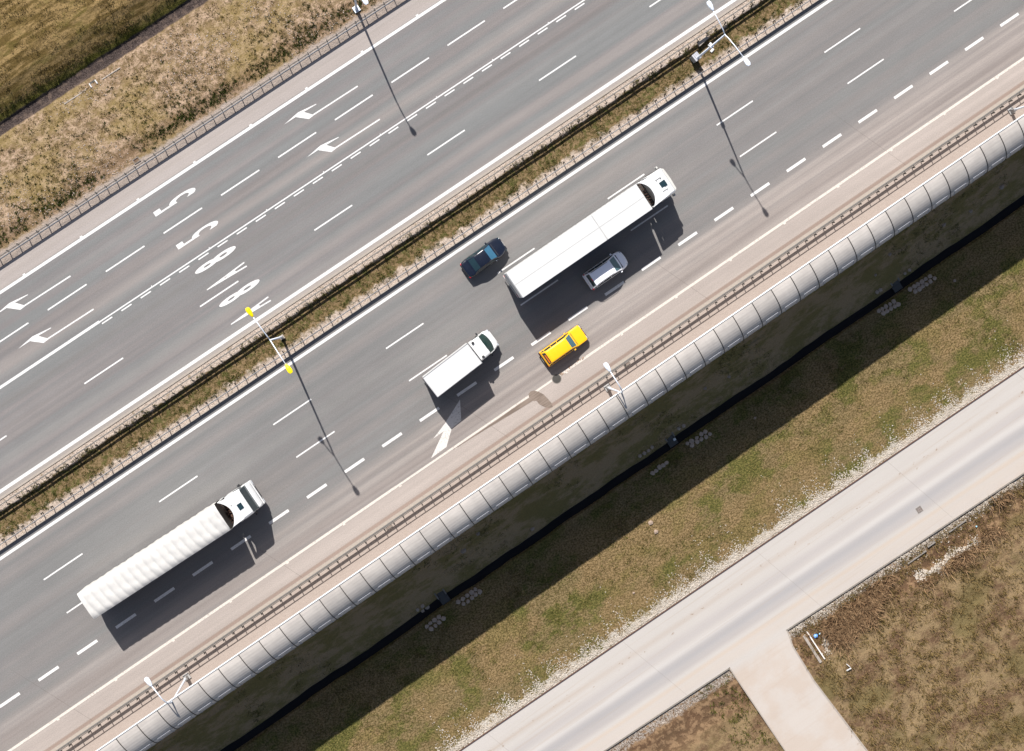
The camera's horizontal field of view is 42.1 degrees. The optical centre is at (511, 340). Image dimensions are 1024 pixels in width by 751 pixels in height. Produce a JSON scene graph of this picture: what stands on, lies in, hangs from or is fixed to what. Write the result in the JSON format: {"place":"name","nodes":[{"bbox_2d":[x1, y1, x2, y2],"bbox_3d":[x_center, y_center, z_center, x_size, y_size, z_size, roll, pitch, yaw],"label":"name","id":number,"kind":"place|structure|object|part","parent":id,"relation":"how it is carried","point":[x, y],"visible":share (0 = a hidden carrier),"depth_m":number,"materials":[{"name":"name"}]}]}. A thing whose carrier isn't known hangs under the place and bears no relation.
{"place":"outdoors","nodes":[
{"label":"outdoors","id":0,"kind":"place"},
{"bbox_2d":[0,0,174,113],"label":"dry grass","id":1,"kind":"structure","parent":0,"point":[35,49],"depth_m":115.30,"materials":[{"name":"plant"}]},
{"bbox_2d":[1,0,183,119],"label":"green grass","id":2,"kind":"structure","parent":0,"point":[86,61],"depth_m":116.54,"materials":[{"name":"green plant"}]},
{"bbox_2d":[0,0,741,496],"bbox_3d":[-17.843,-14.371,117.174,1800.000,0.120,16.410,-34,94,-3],"label":"road","id":3,"kind":"structure","parent":0,"point":[52,404],"depth_m":116.99,"materials":[{"name":"grey asphalt"}]},
{"bbox_2d":[0,276,70,311],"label":"lane arrow","id":4,"kind":"object","parent":3,"relation":"on","point":[13,305],"visible":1,"depth_m":115.28,"materials":[{"name":"paint"}]},
{"bbox_2d":[18,309,93,348],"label":"lane arrow","id":5,"kind":"object","parent":3,"relation":"on","point":[37,338],"visible":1,"depth_m":115.50,"materials":[{"name":"paint"}]},
{"bbox_2d":[153,188,194,215],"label":"lane number","id":6,"kind":"object","parent":3,"relation":"on","point":[173,202],"visible":1,"depth_m":116.18,"materials":[{"name":"paint"}]},
{"bbox_2d":[176,221,217,248],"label":"lane number","id":7,"kind":"object","parent":3,"relation":"on","point":[196,234],"visible":1,"depth_m":116.41,"materials":[{"name":"paint"}]},
{"bbox_2d":[195,246,235,273],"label":"lane number","id":8,"kind":"object","parent":3,"relation":"on","point":[217,258],"visible":1,"depth_m":116.59,"materials":[{"name":"paint"}]},
{"bbox_2d":[0,0,445,293],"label":"edge line","id":9,"kind":"object","parent":3,"relation":"on","point":[251,126],"visible":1,"depth_m":116.41,"materials":[{"name":"paint"}]},
{"bbox_2d":[207,262,246,289],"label":"lane number","id":10,"kind":"object","parent":3,"relation":"on","point":[231,273],"visible":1,"depth_m":116.72,"materials":[{"name":"paint"}]},
{"bbox_2d":[219,279,258,306],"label":"lane number","id":11,"kind":"object","parent":3,"relation":"on","point":[239,292],"visible":1,"depth_m":116.83,"materials":[{"name":"paint"}]},
{"bbox_2d":[231,297,270,324],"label":"lane number","id":12,"kind":"object","parent":3,"relation":"on","point":[256,307],"visible":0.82,"depth_m":116.97,"materials":[{"name":"paint"}]},
{"bbox_2d":[0,0,516,341],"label":"lane marking","id":13,"kind":"object","parent":3,"relation":"on","point":[252,174],"visible":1,"depth_m":116.67,"materials":[{"name":"paint"}]},
{"bbox_2d":[0,0,584,388],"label":"lane marking","id":14,"kind":"object","parent":3,"relation":"on","point":[46,356],"visible":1,"depth_m":116.68,"materials":[{"name":"paint"}]},
{"bbox_2d":[285,86,357,123],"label":"lane arrow","id":15,"kind":"object","parent":3,"relation":"on","point":[302,114],"visible":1,"depth_m":116.98,"materials":[{"name":"paint"}]},
{"bbox_2d":[0,0,659,440],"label":"lane marking","id":16,"kind":"object","parent":3,"relation":"on","point":[314,230],"visible":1,"depth_m":117.32,"materials":[{"name":"paint"}]},
{"bbox_2d":[102,3,584,323],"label":"lane marking","id":17,"kind":"object","parent":3,"relation":"on","point":[339,166],"visible":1,"depth_m":117.29,"materials":[{"name":"paint"}]},
{"bbox_2d":[309,119,379,155],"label":"lane arrow","id":18,"kind":"object","parent":3,"relation":"on","point":[325,147],"visible":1,"depth_m":117.21,"materials":[{"name":"paint"}]},
{"bbox_2d":[0,0,735,492],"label":"edge line","id":19,"kind":"object","parent":3,"relation":"on","point":[366,246],"visible":1,"depth_m":117.65,"materials":[{"name":"paint"}]},
{"bbox_2d":[0,0,798,536],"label":"median grass","id":20,"kind":"structure","parent":0,"point":[392,270],"depth_m":118.04,"materials":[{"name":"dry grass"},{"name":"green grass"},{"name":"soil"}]},
{"bbox_2d":[697,1,750,65],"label":"street lamp","id":21,"kind":"object","parent":20,"relation":"on","point":[711,46],"visible":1,"depth_m":108.38,"materials":[{"name":"metal"}]},
{"bbox_2d":[0,0,814,544],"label":"gravel","id":22,"kind":"structure","parent":0,"point":[390,248],"depth_m":117.83,"materials":[{"name":"grey gravel"}]},
{"bbox_2d":[0,0,1023,750],"bbox_3d":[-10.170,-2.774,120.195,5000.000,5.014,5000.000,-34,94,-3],"label":"ground","id":23,"kind":"structure","parent":0,"point":[688,724],"depth_m":123.02,"materials":[{"name":"green plant"}]},
{"bbox_2d":[144,672,190,703],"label":"street lamp","id":24,"kind":"object","parent":23,"relation":"on","point":[186,677],"visible":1,"depth_m":111.06,"materials":[{"name":"metal"}]},
{"bbox_2d":[0,0,363,236],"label":"dry grass","id":25,"kind":"structure","parent":23,"relation":"on","point":[23,151],"depth_m":116.47,"materials":[{"name":"beige plant"}]},
{"bbox_2d":[0,0,375,247],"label":"weeds","id":26,"kind":"object","parent":23,"relation":"on","point":[112,108],"visible":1,"depth_m":116.29,"materials":[{"name":"plant"}]},
{"bbox_2d":[0,0,377,228],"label":"pale stones","id":27,"kind":"object","parent":23,"relation":"on","point":[168,96],"visible":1,"depth_m":116.61,"materials":[{"name":"beige gravel"}]},
{"bbox_2d":[0,0,393,258],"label":"guardrail","id":28,"kind":"object","parent":23,"relation":"on","point":[193,131],"visible":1,"depth_m":115.52,"materials":[{"name":"metal"}]},
{"bbox_2d":[245,307,292,373],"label":"street lamp","id":29,"kind":"object","parent":23,"relation":"on","point":[281,337],"visible":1,"depth_m":105.63,"materials":[{"name":"metal"}]},
{"bbox_2d":[352,0,367,13],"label":"street lamp","id":30,"kind":"object","parent":23,"relation":"on","point":[356,8],"visible":1,"depth_m":116.17,"materials":[{"name":"grey metal"}]},
{"bbox_2d":[0,0,745,499],"bbox_3d":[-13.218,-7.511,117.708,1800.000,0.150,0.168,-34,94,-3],"label":"kerb","id":31,"kind":"structure","parent":23,"relation":"on","point":[372,248],"depth_m":117.68,"materials":[{"name":"concrete"}]},
{"bbox_2d":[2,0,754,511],"bbox_3d":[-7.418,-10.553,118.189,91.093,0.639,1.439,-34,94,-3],"label":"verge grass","id":32,"kind":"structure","parent":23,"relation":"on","point":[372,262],"depth_m":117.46,"materials":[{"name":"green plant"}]},
{"bbox_2d":[0,0,760,505],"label":"guardrail","id":33,"kind":"object","parent":23,"relation":"on","point":[376,252],"visible":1,"depth_m":117.11,"materials":[{"name":"metal"}]},
{"bbox_2d":[0,0,810,544],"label":"guardrail","id":34,"kind":"object","parent":23,"relation":"on","point":[410,268],"visible":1,"depth_m":117.36,"materials":[{"name":"metal"}]},
{"bbox_2d":[0,0,817,550],"bbox_3d":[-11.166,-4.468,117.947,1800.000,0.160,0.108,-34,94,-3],"label":"kerb","id":35,"kind":"structure","parent":23,"relation":"on","point":[406,276],"depth_m":117.98,"materials":[{"name":"concrete"}]},
{"bbox_2d":[51,85,1023,750],"bbox_3d":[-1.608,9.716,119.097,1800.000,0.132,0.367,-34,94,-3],"label":"kerb","id":36,"kind":"structure","parent":23,"relation":"on","point":[535,419],"depth_m":119.27,"materials":[{"name":"concrete"}]},
{"bbox_2d":[56,88,1023,750],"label":"guardrail","id":37,"kind":"object","parent":23,"relation":"on","point":[194,658],"visible":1,"depth_m":118.54,"materials":[{"name":"metal"}]},
{"bbox_2d":[96,114,1023,750],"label":"noise barrier","id":38,"kind":"object","parent":23,"relation":"on","point":[520,476],"visible":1,"depth_m":112.28,"materials":[{"name":"metal"}]},
{"bbox_2d":[604,362,622,392],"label":"street lamp","id":39,"kind":"object","parent":23,"relation":"on","point":[607,387],"visible":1,"depth_m":110.74,"materials":[{"name":"metal"}]},
{"bbox_2d":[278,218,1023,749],"bbox_3d":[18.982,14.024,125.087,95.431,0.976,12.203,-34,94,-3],"label":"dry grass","id":40,"kind":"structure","parent":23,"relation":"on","point":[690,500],"depth_m":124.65,"materials":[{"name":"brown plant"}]},
{"bbox_2d":[689,52,700,62],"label":"cabinet","id":41,"kind":"object","parent":23,"relation":"on","point":[693,58],"visible":1,"depth_m":118.80,"materials":[{"name":"grey metal"}]},
{"bbox_2d":[697,36,708,46],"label":"concrete slab","id":42,"kind":"structure","parent":23,"relation":"on","point":[702,41],"depth_m":119.62,"materials":[{"name":"grey concrete"}]},
{"bbox_2d":[423,320,1023,750],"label":"pale stones","id":43,"kind":"object","parent":23,"relation":"on","point":[661,606],"visible":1,"depth_m":125.21,"materials":[{"name":"grey gravel"}]},
{"bbox_2d":[700,674,779,750],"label":"green grass","id":44,"kind":"structure","parent":23,"relation":"on","point":[735,720],"depth_m":125.75,"materials":[{"name":"plant"}]},
{"bbox_2d":[459,366,1023,750],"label":"kerb","id":45,"kind":"structure","parent":23,"relation":"on","point":[743,557],"depth_m":125.23,"materials":[{"name":"concrete"}]},
{"bbox_2d":[729,631,867,750],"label":"kerb","id":46,"kind":"structure","parent":23,"relation":"on","point":[815,683],"depth_m":125.91,"materials":[{"name":"concrete"}]},
{"bbox_2d":[803,636,821,662],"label":"concrete kerb","id":47,"kind":"structure","parent":23,"relation":"on","point":[811,647],"depth_m":126.16,"materials":[{"name":"grey concrete"}]},
{"bbox_2d":[604,473,1023,750],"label":"kerb","id":48,"kind":"structure","parent":23,"relation":"on","point":[821,607],"depth_m":126.09,"materials":[{"name":"concrete"}]},
{"bbox_2d":[807,632,824,658],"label":"wooden pole","id":49,"kind":"object","parent":23,"relation":"on","point":[816,646],"visible":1,"depth_m":126.08,"materials":[{"name":"white wood"}]},
{"bbox_2d":[822,635,831,659],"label":"white rubble","id":50,"kind":"object","parent":23,"relation":"on","point":[827,649],"visible":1,"depth_m":126.44,"materials":[{"name":"white stone"}]},
{"bbox_2d":[788,475,1023,648],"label":"pale stones","id":51,"kind":"object","parent":23,"relation":"on","point":[914,549],"visible":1,"depth_m":126.66,"materials":[{"name":"grey gravel"}]},
{"bbox_2d":[791,481,1023,640],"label":"weeds","id":52,"kind":"object","parent":23,"relation":"on","point":[903,564],"visible":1,"depth_m":126.73,"materials":[{"name":"plant"}]},
{"bbox_2d":[795,486,1023,750],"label":"dry grass","id":53,"kind":"structure","parent":23,"relation":"on","point":[942,674],"depth_m":127.10,"materials":[{"name":"brown plant"}]},
{"bbox_2d":[804,488,1017,660],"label":"reeds","id":54,"kind":"object","parent":23,"relation":"on","point":[837,632],"visible":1,"depth_m":126.36,"materials":[{"name":"brown plant"}]},
{"bbox_2d":[908,550,926,563],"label":"concrete edging","id":55,"kind":"object","parent":23,"relation":"on","point":[923,552],"visible":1,"depth_m":126.71,"materials":[{"name":"grey concrete"}]},
{"bbox_2d":[912,534,980,581],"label":"white rubble","id":56,"kind":"object","parent":23,"relation":"on","point":[959,549],"visible":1,"depth_m":127.24,"materials":[{"name":"white stone"}]},
{"bbox_2d":[948,520,965,532],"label":"concrete edging","id":57,"kind":"object","parent":23,"relation":"on","point":[957,526],"visible":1,"depth_m":126.97,"materials":[{"name":"grey concrete"}]},
{"bbox_2d":[1007,106,1023,114],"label":"street lamp","id":58,"kind":"object","parent":23,"relation":"on","point":[1011,110],"visible":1,"depth_m":121.93,"materials":[{"name":"metal"}]},
{"bbox_2d":[0,0,1023,750],"bbox_3d":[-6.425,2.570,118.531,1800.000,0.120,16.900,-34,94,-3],"label":"road","id":59,"kind":"structure","parent":0,"point":[360,392],"depth_m":118.70,"materials":[{"name":"grey asphalt"}]},
{"bbox_2d":[77,480,265,618],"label":"articulated lorry","id":60,"kind":"object","parent":59,"relation":"on","point":[142,568],"visible":1,"depth_m":112.84,"materials":[{"name":"metal"}]},
{"bbox_2d":[0,0,831,559],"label":"edge line","id":61,"kind":"object","parent":59,"relation":"on","point":[412,282],"visible":1,"depth_m":118.07,"materials":[{"name":"paint"}]},
{"bbox_2d":[431,400,460,457],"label":"lane arrow","id":62,"kind":"object","parent":59,"relation":"on","point":[453,420],"visible":1,"depth_m":118.65,"materials":[{"name":"paint"}]},
{"bbox_2d":[44,28,859,579],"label":"lane marking","id":63,"kind":"object","parent":59,"relation":"on","point":[422,324],"visible":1,"depth_m":118.22,"materials":[{"name":"paint"}]},
{"bbox_2d":[422,330,498,396],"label":"box van","id":64,"kind":"object","parent":59,"relation":"on","point":[452,369],"visible":1,"depth_m":115.44,"materials":[{"name":"metal"}]},
{"bbox_2d":[460,237,506,277],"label":"saloon car","id":65,"kind":"object","parent":59,"relation":"on","point":[483,257],"visible":1,"depth_m":117.48,"materials":[{"name":"blue paint"}]},
{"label":"rear window","id":66,"kind":"part","parent":65,"relation":"part of","materials":[{"name":"blue glass"}]},
{"bbox_2d":[453,398,532,449],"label":"damp patch","id":67,"kind":"object","parent":59,"relation":"on","point":[520,405],"visible":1,"depth_m":119.08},
{"bbox_2d":[0,13,1018,707],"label":"lane marking","id":68,"kind":"object","parent":59,"relation":"on","point":[502,363],"visible":1,"depth_m":118.93,"materials":[{"name":"paint"}]},
{"bbox_2d":[8,57,1023,750],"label":"edge line","id":69,"kind":"object","parent":59,"relation":"on","point":[512,407],"visible":1,"depth_m":119.05,"materials":[{"name":"paint"}]},
{"bbox_2d":[66,0,970,612],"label":"lane marking","id":70,"kind":"object","parent":59,"relation":"on","point":[556,280],"visible":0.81,"depth_m":119.16,"materials":[{"name":"paint"}]},
{"bbox_2d":[528,391,552,407],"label":"damp patch","id":71,"kind":"object","parent":59,"relation":"on","point":[541,399],"visible":1,"depth_m":119.28,"materials":[{"name":"beige concrete"}]},
{"bbox_2d":[552,374,561,383],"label":"manhole cover","id":72,"kind":"object","parent":59,"relation":"on","point":[556,378],"visible":1,"depth_m":119.36,"materials":[{"name":"metal"}]},
{"bbox_2d":[538,325,587,366],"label":"estate car","id":73,"kind":"object","parent":59,"relation":"on","point":[564,344],"visible":1,"depth_m":118.20,"materials":[{"name":"yellow paint"}]},
{"bbox_2d":[559,357,583,374],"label":"dirt crumbs","id":74,"kind":"object","parent":59,"relation":"on","point":[560,373],"visible":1,"depth_m":119.43,"materials":[{"name":"soil"}]},
{"bbox_2d":[503,166,675,297],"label":"articulated lorry","id":75,"kind":"object","parent":59,"relation":"on","point":[576,242],"visible":1,"depth_m":115.30,"materials":[{"name":"metal"}]},
{"bbox_2d":[582,251,627,289],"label":"people carrier","id":76,"kind":"object","parent":59,"relation":"on","point":[610,266],"visible":1,"depth_m":118.11,"materials":[{"name":"silver metal"}]},
{"bbox_2d":[586,275,595,286],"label":"rear window","id":77,"kind":"structure","parent":76,"relation":"in","point":[588,276],"depth_m":118.06,"materials":[{"name":"black glass"}]},
{"bbox_2d":[80,101,1023,750],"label":"gravel","id":78,"kind":"structure","parent":0,"point":[554,417],"depth_m":119.59,"materials":[{"name":"grey gravel"}]},
{"bbox_2d":[220,195,1023,750],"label":"ditch water","id":79,"kind":"structure","parent":0,"point":[604,489],"depth_m":124.54,"materials":[{"name":"black liquid"}]},
{"bbox_2d":[434,589,450,604],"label":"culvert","id":80,"kind":"object","parent":79,"relation":"on","point":[443,597],"visible":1,"depth_m":123.13,"materials":[{"name":"concrete"}]},
{"bbox_2d":[665,432,677,447],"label":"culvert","id":81,"kind":"object","parent":79,"relation":"on","point":[672,441],"visible":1,"depth_m":124.66,"materials":[{"name":"concrete"}]},
{"bbox_2d":[890,278,902,292],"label":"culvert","id":82,"kind":"object","parent":79,"relation":"on","point":[897,286],"visible":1,"depth_m":126.15,"materials":[{"name":"concrete"}]},
{"bbox_2d":[461,367,1023,750],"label":"service road","id":83,"kind":"structure","parent":0,"point":[966,458],"depth_m":125.66,"materials":[{"name":"concrete"}]},
{"bbox_2d":[730,630,865,750],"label":"side road","id":84,"kind":"structure","parent":0,"point":[794,706],"depth_m":125.98,"materials":[{"name":"concrete"}]}
]}

